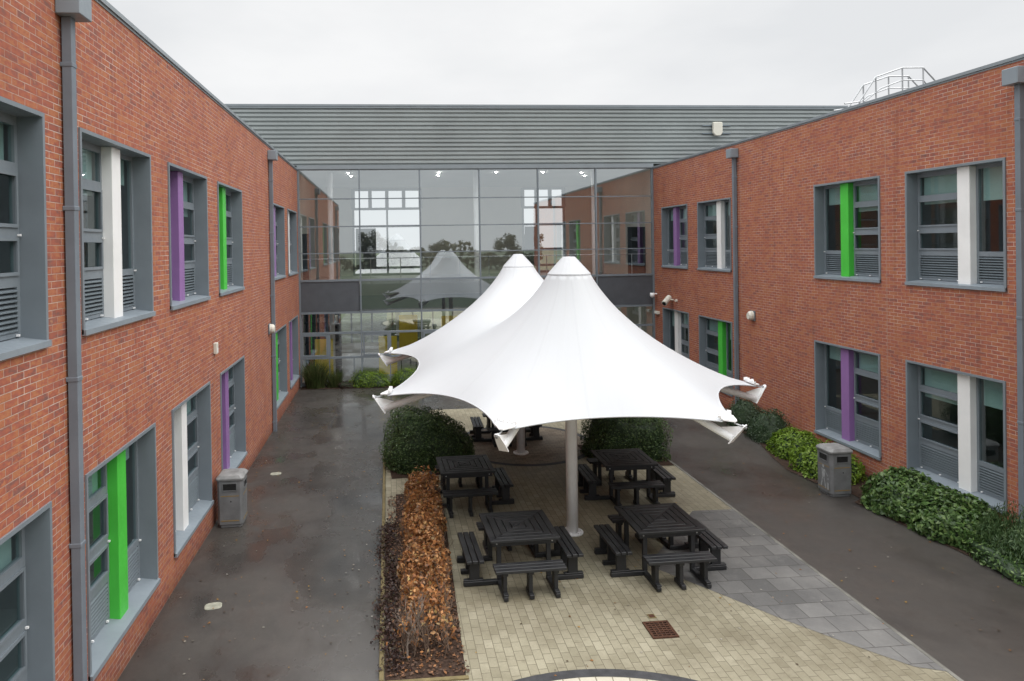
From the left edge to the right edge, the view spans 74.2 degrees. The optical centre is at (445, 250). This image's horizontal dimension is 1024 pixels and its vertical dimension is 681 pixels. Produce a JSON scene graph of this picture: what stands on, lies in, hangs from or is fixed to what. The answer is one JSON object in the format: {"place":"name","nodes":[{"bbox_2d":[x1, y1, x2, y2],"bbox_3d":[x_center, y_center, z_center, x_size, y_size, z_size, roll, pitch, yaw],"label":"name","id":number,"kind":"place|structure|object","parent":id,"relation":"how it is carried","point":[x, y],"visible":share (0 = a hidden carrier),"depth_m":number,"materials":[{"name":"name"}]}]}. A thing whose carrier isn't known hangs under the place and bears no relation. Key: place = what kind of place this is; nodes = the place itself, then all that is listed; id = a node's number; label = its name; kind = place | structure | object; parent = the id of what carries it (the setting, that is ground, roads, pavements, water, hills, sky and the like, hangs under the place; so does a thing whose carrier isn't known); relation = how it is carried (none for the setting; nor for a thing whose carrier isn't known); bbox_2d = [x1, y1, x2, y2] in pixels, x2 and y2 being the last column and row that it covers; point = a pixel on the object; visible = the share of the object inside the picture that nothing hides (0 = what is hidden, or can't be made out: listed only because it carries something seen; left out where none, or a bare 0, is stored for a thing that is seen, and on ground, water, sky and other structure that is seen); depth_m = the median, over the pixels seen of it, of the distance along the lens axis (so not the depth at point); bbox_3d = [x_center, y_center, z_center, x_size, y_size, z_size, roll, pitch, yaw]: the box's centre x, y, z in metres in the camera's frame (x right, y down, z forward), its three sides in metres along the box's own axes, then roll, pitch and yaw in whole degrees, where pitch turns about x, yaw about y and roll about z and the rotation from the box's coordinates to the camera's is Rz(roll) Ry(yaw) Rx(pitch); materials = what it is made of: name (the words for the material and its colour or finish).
{"place":"outdoors","nodes":[
{"label":"outdoors","id":0,"kind":"place"},
{"bbox_2d":[341,250,562,342],"bbox_3d":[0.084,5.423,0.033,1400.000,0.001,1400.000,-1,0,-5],"label":"ground","id":1,"kind":"structure","parent":0,"point":[382,321],"depth_m":49.85,"materials":[{"name":"grey plant"}]},
{"bbox_2d":[0,0,300,680],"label":"brick wing","id":2,"kind":"structure","parent":1,"relation":"on","point":[148,227],"depth_m":8.93,"materials":[{"name":"red brick"}]},
{"bbox_2d":[0,96,51,360],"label":"window","id":3,"kind":"structure","parent":2,"relation":"in","point":[24,321],"depth_m":6.79,"materials":[{"name":"metal"}]},
{"bbox_2d":[0,501,54,680],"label":"window","id":4,"kind":"structure","parent":2,"relation":"in","point":[32,567],"depth_m":6.82,"materials":[{"name":"metal"}]},
{"bbox_2d":[78,127,155,335],"bbox_3d":[-4.397,-0.219,8.772,0.385,2.372,2.300,-1,0,-5],"label":"window","id":5,"kind":"structure","parent":2,"relation":"in","point":[112,296],"depth_m":8.81,"materials":[{"name":"metal"}]},
{"bbox_2d":[84,423,160,680],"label":"window","id":6,"kind":"structure","parent":2,"relation":"in","point":[129,577],"depth_m":8.82,"materials":[{"name":"metal"}]},
{"bbox_2d":[167,162,210,309],"bbox_3d":[-4.666,-0.234,11.870,0.385,2.372,2.300,-1,0,-5],"label":"window","id":7,"kind":"structure","parent":2,"relation":"in","point":[188,280],"depth_m":12.44,"materials":[{"name":"metal"}]},
{"bbox_2d":[171,381,213,557],"bbox_3d":[-4.603,3.726,11.874,0.385,2.372,2.300,-1,0,-5],"label":"window","id":8,"kind":"structure","parent":2,"relation":"in","point":[192,492],"depth_m":12.36,"materials":[{"name":"metal"}]},
{"bbox_2d":[213,342,217,353],"bbox_3d":[-4.585,1.950,13.423,0.075,0.220,0.120,-1,0,-5],"label":"sensor box","id":9,"kind":"object","parent":2,"relation":"attached to","point":[215,347],"visible":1,"depth_m":13.37,"materials":[{"name":"beige plastic"}]},
{"bbox_2d":[217,181,244,295],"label":"window","id":10,"kind":"structure","parent":2,"relation":"in","point":[231,277],"depth_m":15.91,"materials":[{"name":"metal"}]},
{"bbox_2d":[220,355,246,469],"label":"window","id":11,"kind":"structure","parent":2,"relation":"in","point":[233,438],"depth_m":15.91,"materials":[{"name":"metal"}]},
{"bbox_2d":[268,323,274,334],"bbox_3d":[-5.067,2.280,19.596,0.170,0.300,0.260,-1,0,-5],"label":"wall light","id":12,"kind":"object","parent":2,"relation":"attached to","point":[271,328],"visible":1,"depth_m":19.49,"materials":[{"name":"white plastic"}]},
{"bbox_2d":[273,203,285,279],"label":"window","id":13,"kind":"structure","parent":2,"relation":"in","point":[279,218],"depth_m":22.73,"materials":[{"name":"metal"}]},
{"bbox_2d":[276,324,287,409],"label":"window","id":14,"kind":"structure","parent":2,"relation":"in","point":[281,334],"depth_m":22.78,"materials":[{"name":"metal"}]},
{"bbox_2d":[287,208,297,275],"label":"window","id":15,"kind":"structure","parent":2,"relation":"in","point":[291,215],"depth_m":25.81,"materials":[{"name":"metal"}]},
{"bbox_2d":[289,315,299,388],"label":"window","id":16,"kind":"structure","parent":2,"relation":"in","point":[293,323],"depth_m":25.76,"materials":[{"name":"metal"}]},
{"bbox_2d":[301,385,396,389],"bbox_3d":[1.492,5.211,26.603,14.200,0.001,0.700,-1,0,-5],"label":"soil bed","id":17,"kind":"object","parent":1,"relation":"on","point":[303,388],"visible":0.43,"depth_m":25.94,"materials":[{"name":"brown soil"}]},
{"bbox_2d":[299,357,334,388],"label":"grass clump","id":18,"kind":"object","parent":17,"relation":"on","point":[314,376],"visible":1,"depth_m":25.91,"materials":[{"name":"green plant"}]},
{"bbox_2d":[325,370,342,387],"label":"grass clump","id":19,"kind":"object","parent":17,"relation":"on","point":[333,380],"visible":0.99,"depth_m":26.01,"materials":[{"name":"green plant"}]},
{"bbox_2d":[338,381,353,387],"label":"dark shrub","id":20,"kind":"object","parent":17,"relation":"on","point":[343,384],"visible":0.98,"depth_m":25.93,"materials":[{"name":"green plant"}]},
{"bbox_2d":[349,370,391,387],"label":"lime shrub","id":21,"kind":"object","parent":17,"relation":"on","point":[365,379],"visible":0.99,"depth_m":26.00,"materials":[{"name":"green plant"}]},
{"bbox_2d":[389,368,416,385],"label":"lime shrub","id":22,"kind":"object","parent":17,"relation":"on","point":[401,377],"visible":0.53,"depth_m":26.14,"materials":[{"name":"green plant"}]},
{"bbox_2d":[355,234,419,334],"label":"tensile canopy","id":23,"kind":"object","parent":1,"relation":"on","point":[396,242],"visible":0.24,"depth_m":40.43,"materials":[{"name":"white fabric"}]},
{"bbox_2d":[389,455,440,478],"bbox_3d":[-0.372,5.298,16.856,2.200,0.001,2.200,-1,0,-5],"label":"soil bed","id":24,"kind":"object","parent":1,"relation":"on","point":[394,475],"visible":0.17,"depth_m":15.95,"materials":[{"name":"brown soil"}]},
{"bbox_2d":[378,405,474,474],"bbox_3d":[-0.455,4.556,16.812,2.452,1.506,1.921,-1,0,-5],"label":"green hedge","id":25,"kind":"object","parent":24,"relation":"on","point":[423,439],"visible":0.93,"depth_m":16.20,"materials":[{"name":"green plant"}]},
{"bbox_2d":[385,494,465,680],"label":"soil bed","id":26,"kind":"object","parent":1,"relation":"on","point":[446,661],"visible":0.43,"depth_m":8.99,"materials":[{"name":"brown soil"}]},
{"bbox_2d":[364,517,411,671],"bbox_3d":[-0.920,5.223,10.791,0.720,0.266,4.635,-1,0,-5],"label":"ground cover","id":27,"kind":"object","parent":26,"relation":"on","point":[394,655],"visible":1,"depth_m":10.08,"materials":[{"name":"red plant"}]},
{"bbox_2d":[386,591,442,660],"bbox_3d":[-0.419,4.949,9.043,0.770,0.812,0.867,-1,0,-5],"label":"bare shrub","id":28,"kind":"object","parent":26,"relation":"on","point":[413,624],"visible":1,"depth_m":8.86,"materials":[{"name":"brown plant"}]},
{"bbox_2d":[392,465,459,656],"bbox_3d":[-0.362,4.934,11.639,1.017,0.811,5.945,-1,0,-3],"label":"beech hedge","id":29,"kind":"object","parent":26,"relation":"on","point":[422,522],"visible":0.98,"depth_m":10.66,"materials":[{"name":"brown plant"}]},
{"bbox_2d":[387,495,469,676],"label":"leaf litter","id":30,"kind":"object","parent":26,"relation":"on","point":[436,660],"visible":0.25,"depth_m":9.07,"materials":[{"name":"brown plant"}]},
{"bbox_2d":[225,104,847,385],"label":"glazed hall","id":31,"kind":"structure","parent":1,"relation":"on","point":[474,228],"depth_m":27.49,"materials":[{"name":"metal"}]},
{"bbox_2d":[304,314,341,377],"bbox_3d":[-5.132,3.900,28.085,1.540,2.800,0.410,-1,0,-5],"label":"shelf unit","id":32,"kind":"object","parent":31,"relation":"on","point":[317,322],"visible":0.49,"depth_m":28.22,"materials":[{"name":"white paint"}]},
{"bbox_2d":[315,339,333,375],"bbox_3d":[-4.911,4.442,27.198,0.730,1.720,0.400,-1,0,-5],"label":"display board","id":33,"kind":"object","parent":31,"relation":"on","point":[320,346],"visible":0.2,"depth_m":27.16,"materials":[{"name":"yellow"}]},
{"bbox_2d":[352,352,378,372],"bbox_3d":[-3.377,4.895,29.442,1.400,0.740,0.800,-1,0,-5],"label":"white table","id":34,"kind":"object","parent":31,"relation":"in","point":[356,354],"visible":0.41,"depth_m":29.55,"materials":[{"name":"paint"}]},
{"bbox_2d":[362,346,378,361],"bbox_3d":[-3.251,4.880,31.460,1.400,0.740,0.800,-1,0,-5],"label":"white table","id":35,"kind":"object","parent":31,"relation":"in","point":[371,347],"visible":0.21,"depth_m":31.33,"materials":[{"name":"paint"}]},
{"bbox_2d":[351,188,421,275],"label":"back window","id":36,"kind":"structure","parent":31,"relation":"in","point":[368,234],"depth_m":34.85,"materials":[{"name":"glass"}]},
{"bbox_2d":[378,336,396,373],"bbox_3d":[-2.360,4.380,27.520,0.750,1.760,0.400,-1,0,-5],"label":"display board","id":37,"kind":"object","parent":31,"relation":"in","point":[382,341],"visible":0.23,"depth_m":27.48,"materials":[{"name":"yellow"}]},
{"bbox_2d":[350,311,453,342],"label":"back window","id":38,"kind":"structure","parent":31,"relation":"in","point":[433,311],"depth_m":34.79,"materials":[{"name":"glass"}]},
{"bbox_2d":[399,315,417,368],"bbox_3d":[-1.612,4.014,29.189,0.800,2.450,0.400,-1,0,-5],"label":"display board","id":39,"kind":"object","parent":31,"relation":"on","point":[407,322],"visible":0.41,"depth_m":29.15,"materials":[{"name":"yellow"}]},
{"bbox_2d":[441,315,457,326],"bbox_3d":[0.214,4.033,29.548,0.800,2.350,0.400,-1,0,-5],"label":"display board","id":40,"kind":"object","parent":31,"relation":"on","point":[445,320],"visible":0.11,"depth_m":29.50,"materials":[{"name":"yellow"}]},
{"bbox_2d":[302,227,645,279],"bbox_3d":[1.321,0.182,27.649,14.200,2.140,0.060,-1,0,-5],"label":"window","id":41,"kind":"structure","parent":31,"relation":"in","point":[635,235],"depth_m":28.19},
{"bbox_2d":[521,187,564,272],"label":"back window","id":42,"kind":"structure","parent":31,"relation":"in","point":[530,231],"depth_m":35.57,"materials":[{"name":"glass"}]},
{"bbox_2d":[702,122,730,135],"bbox_3d":[11.175,-5.000,27.666,1.200,0.560,0.160,-1,0,-5],"label":"siren box","id":43,"kind":"object","parent":31,"relation":"attached to","point":[717,128],"visible":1,"depth_m":27.59,"materials":[{"name":"beige plastic"}]},
{"bbox_2d":[577,445,673,466],"bbox_3d":[4.520,5.221,17.205,1.910,0.001,1.950,-1,0,-5],"label":"soil bed","id":44,"kind":"object","parent":1,"relation":"on","point":[664,463],"visible":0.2,"depth_m":16.61,"materials":[{"name":"brown soil"}]},
{"bbox_2d":[580,417,672,461],"bbox_3d":[4.588,4.591,17.266,2.227,1.275,1.739,-1,0,-5],"label":"green hedge","id":45,"kind":"object","parent":44,"relation":"on","point":[647,436],"visible":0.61,"depth_m":16.69,"materials":[{"name":"green plant"}]},
{"bbox_2d":[652,54,1023,524],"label":"brick wing","id":46,"kind":"structure","parent":1,"relation":"on","point":[864,261],"depth_m":15.04,"materials":[{"name":"red brick"}]},
{"bbox_2d":[662,295,677,305],"bbox_3d":[8.492,1.904,25.650,0.492,0.395,0.602,-1,0,-5],"label":"security camera","id":47,"kind":"object","parent":46,"relation":"attached to","point":[666,300],"visible":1,"depth_m":25.64,"materials":[{"name":"beige plastic"}]},
{"bbox_2d":[661,204,687,268],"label":"window","id":48,"kind":"structure","parent":46,"relation":"in","point":[677,257],"depth_m":25.72,"materials":[{"name":"metal"}]},
{"bbox_2d":[663,307,688,358],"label":"window","id":49,"kind":"structure","parent":46,"relation":"in","point":[677,316],"depth_m":25.72,"materials":[{"name":"metal"}]},
{"bbox_2d":[697,197,731,271],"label":"window","id":50,"kind":"structure","parent":46,"relation":"in","point":[719,258],"depth_m":22.86,"materials":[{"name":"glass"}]},
{"bbox_2d":[698,315,732,396],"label":"window","id":51,"kind":"structure","parent":46,"relation":"in","point":[718,327],"depth_m":22.79,"materials":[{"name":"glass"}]},
{"bbox_2d":[746,310,755,320],"bbox_3d":[9.130,1.948,20.124,0.170,0.300,0.260,-1,0,-5],"label":"wall light","id":52,"kind":"object","parent":46,"relation":"attached to","point":[750,314],"visible":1,"depth_m":20.03,"materials":[{"name":"white plastic"}]},
{"bbox_2d":[813,176,880,282],"bbox_3d":[9.673,-0.480,16.044,0.385,2.372,2.300,-1,0,-5],"label":"window","id":53,"kind":"structure","parent":46,"relation":"in","point":[852,263],"depth_m":16.07,"materials":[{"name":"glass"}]},
{"bbox_2d":[814,340,881,460],"bbox_3d":[9.730,3.479,16.118,0.385,2.372,2.300,-1,0,-5],"label":"window","id":54,"kind":"structure","parent":46,"relation":"in","point":[860,433],"depth_m":16.15,"materials":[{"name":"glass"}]},
{"bbox_2d":[833,67,934,110],"bbox_3d":[13.526,-4.336,20.726,3.311,2.402,1.048,-1,0,-5],"label":"roof rail","id":55,"kind":"object","parent":46,"relation":"on","point":[875,79],"visible":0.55,"depth_m":20.28,"materials":[{"name":"silver metal"}]},
{"bbox_2d":[905,157,1006,291],"bbox_3d":[9.936,-0.466,13.015,0.385,2.372,2.300,-1,0,-5],"label":"window","id":56,"kind":"structure","parent":46,"relation":"in","point":[966,266],"depth_m":12.95,"materials":[{"name":"metal"}]},
{"bbox_2d":[905,360,1006,512],"bbox_3d":[9.994,3.493,13.079,0.385,2.372,2.300,-1,0,-5],"label":"window","id":57,"kind":"structure","parent":46,"relation":"in","point":[963,469],"depth_m":13.03,"materials":[{"name":"metal"}]},
{"bbox_2d":[724,421,975,558],"bbox_3d":[9.038,5.173,13.656,1.560,0.001,13.600,-1,0,-5],"label":"soil bed","id":58,"kind":"object","parent":1,"relation":"on","point":[856,489],"visible":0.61,"depth_m":15.07,"materials":[{"name":"brown soil"}]},
{"bbox_2d":[726,396,764,429],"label":"dark shrub","id":59,"kind":"object","parent":58,"relation":"on","point":[742,410],"visible":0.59,"depth_m":19.42,"materials":[{"name":"green plant"}]},
{"bbox_2d":[743,407,790,443],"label":"dark shrub","id":60,"kind":"object","parent":58,"relation":"on","point":[762,427],"visible":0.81,"depth_m":18.08,"materials":[{"name":"green plant"}]},
{"bbox_2d":[765,424,822,461],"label":"lime shrub","id":61,"kind":"object","parent":58,"relation":"on","point":[783,445],"visible":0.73,"depth_m":16.78,"materials":[{"name":"green plant"}]},
{"bbox_2d":[788,439,866,484],"bbox_3d":[8.893,4.831,15.619,1.523,0.720,1.716,-1,0,-5],"label":"lime shrub","id":62,"kind":"object","parent":58,"relation":"on","point":[806,461],"visible":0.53,"depth_m":15.47,"materials":[{"name":"green plant"}]},
{"bbox_2d":[859,466,943,523],"bbox_3d":[9.195,4.740,13.354,1.561,0.935,1.662,-1,0,-5],"label":"leafy shrub","id":63,"kind":"object","parent":58,"relation":"on","point":[891,490],"visible":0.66,"depth_m":13.13,"materials":[{"name":"green plant"}]},
{"bbox_2d":[907,486,1003,550],"bbox_3d":[9.265,4.788,12.357,1.415,0.851,1.730,-1,0,-5],"label":"leafy shrub","id":64,"kind":"object","parent":58,"relation":"on","point":[945,515],"visible":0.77,"depth_m":12.04,"materials":[{"name":"green plant"}]},
{"bbox_2d":[961,536,1023,585],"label":"shrub","id":65,"kind":"object","parent":58,"relation":"on","point":[988,556],"visible":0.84,"depth_m":10.92,"materials":[{"name":"green plant"}]},
{"bbox_2d":[972,499,1023,563],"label":"shrub","id":66,"kind":"object","parent":58,"relation":"on","point":[1008,534],"visible":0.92,"depth_m":11.16,"materials":[{"name":"green plant"}]},
{"bbox_2d":[524,234,543,259],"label":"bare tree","id":67,"kind":"object","parent":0,"point":[541,237],"visible":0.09,"depth_m":141.03,"materials":[{"name":"brown plant"}]},
{"bbox_2d":[106,0,1023,250],"label":"sky","id":68,"kind":"structure","parent":0,"point":[476,52],"materials":[{"name":"white"}]},
{"bbox_2d":[117,386,1023,680],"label":"tarmac path","id":69,"kind":"structure","parent":0,"point":[925,600],"depth_m":11.35,"materials":[{"name":"grey asphalt"}]},
{"bbox_2d":[204,602,221,609],"bbox_3d":[-3.529,5.396,10.209,0.260,0.007,0.200,-1,0,-14],"label":"access cover","id":70,"kind":"object","parent":69,"relation":"on","point":[214,605],"visible":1,"depth_m":10.19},
{"bbox_2d":[216,468,247,527],"bbox_3d":[-4.218,4.876,13.308,0.536,1.030,0.536,-1,0,-5],"label":"litter bin","id":71,"kind":"object","parent":69,"relation":"on","point":[232,495],"visible":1,"depth_m":13.07,"materials":[{"name":"grey plastic"}]},
{"bbox_2d":[379,452,468,680],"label":"edging","id":72,"kind":"object","parent":69,"relation":"on","point":[447,678],"visible":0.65,"depth_m":8.91,"materials":[{"name":"beige concrete"}]},
{"bbox_2d":[157,414,1010,679],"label":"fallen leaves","id":73,"kind":"object","parent":69,"relation":"on","point":[490,574],"visible":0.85,"depth_m":10.64,"materials":[{"name":"brown plant"}]},
{"bbox_2d":[664,456,963,680],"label":"kerb","id":74,"kind":"structure","parent":69,"relation":"on","point":[951,673],"depth_m":10.47,"materials":[{"name":"grey concrete"}]},
{"bbox_2d":[816,443,852,496],"bbox_3d":[8.324,4.676,14.395,0.536,1.030,0.536,-1,0,-6],"label":"litter bin","id":75,"kind":"object","parent":69,"relation":"on","point":[834,469],"visible":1,"depth_m":14.17,"materials":[{"name":"grey plastic"}]},
{"bbox_2d":[384,408,957,680],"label":"block paving","id":76,"kind":"structure","parent":0,"point":[504,643],"depth_m":9.70,"materials":[{"name":"beige brick"}]},
{"bbox_2d":[421,454,513,517],"bbox_3d":[0.410,4.926,14.363,1.960,0.750,1.958,-1,0,-6],"label":"picnic table","id":77,"kind":"object","parent":76,"relation":"on","point":[478,467],"visible":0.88,"depth_m":14.01,"materials":[{"name":"black plastic"}]},
{"bbox_2d":[457,509,583,601],"bbox_3d":[1.207,4.933,11.190,1.960,0.750,1.958,-1,0,-6],"label":"picnic table","id":78,"kind":"object","parent":76,"relation":"on","point":[532,529],"visible":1,"depth_m":10.84,"materials":[{"name":"black plastic"}]},
{"bbox_2d":[465,427,584,463],"bbox_3d":[2.110,5.256,18.326,3.480,0.001,3.480,-1,0,-5],"label":"paving circle","id":79,"kind":"object","parent":76,"relation":"on","point":[550,447],"visible":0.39,"depth_m":17.76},
{"bbox_2d":[470,413,542,446],"bbox_3d":[1.685,4.879,18.990,1.960,0.750,1.958,-1,0,-3],"label":"picnic table","id":80,"kind":"object","parent":79,"relation":"on","point":[478,426],"visible":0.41,"depth_m":18.58,"materials":[{"name":"black plastic"}]},
{"bbox_2d":[467,426,586,465],"bbox_3d":[2.110,5.256,18.326,3.800,0.001,3.800,-1,0,-5],"label":"paving ring","id":81,"kind":"object","parent":76,"relation":"on","point":[553,463],"visible":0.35,"depth_m":16.67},
{"bbox_2d":[372,254,765,536],"bbox_3d":[2.208,2.686,15.087,7.571,5.178,10.182,-1,0,-5],"label":"tensile canopy","id":82,"kind":"object","parent":76,"relation":"on","point":[518,345],"visible":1,"depth_m":11.71,"materials":[{"name":"white fabric membrane"},{"name":"white painted steel"}]},
{"bbox_2d":[554,677,655,680],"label":"paving circle","id":83,"kind":"object","parent":76,"relation":"on","point":[604,679],"visible":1,"depth_m":8.34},
{"bbox_2d":[514,669,696,680],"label":"paving ring","id":84,"kind":"object","parent":76,"relation":"on","point":[578,673],"visible":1,"depth_m":8.42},
{"bbox_2d":[578,448,675,505],"bbox_3d":[3.877,4.871,14.663,1.960,0.750,1.958,-1,0,-4],"label":"picnic table","id":85,"kind":"object","parent":76,"relation":"on","point":[658,475],"visible":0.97,"depth_m":14.29,"materials":[{"name":"black plastic"}]},
{"bbox_2d":[647,614,656,618],"bbox_3d":[2.985,5.294,9.739,0.110,0.009,0.110,-1,0,-5],"label":"cover","id":86,"kind":"object","parent":76,"relation":"on","point":[650,616],"visible":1,"depth_m":9.72,"materials":[{"name":"metal"}]},
{"bbox_2d":[642,620,678,638],"bbox_3d":[3.000,5.291,9.389,0.370,0.019,0.400,-1,0,-5],"label":"drain grate","id":87,"kind":"object","parent":76,"relation":"on","point":[662,629],"visible":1,"depth_m":9.37,"materials":[{"name":"metal"}]},
{"bbox_2d":[594,503,727,591],"bbox_3d":[3.607,4.895,11.408,1.960,0.750,1.958,-1,0,-6],"label":"picnic table","id":88,"kind":"object","parent":76,"relation":"on","point":[662,522],"visible":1,"depth_m":11.05,"materials":[{"name":"black plastic"}]},
{"bbox_2d":[648,509,944,670],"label":"slab paving","id":89,"kind":"structure","parent":0,"point":[757,563],"depth_m":10.46,"materials":[{"name":"grey stone"}]}
]}

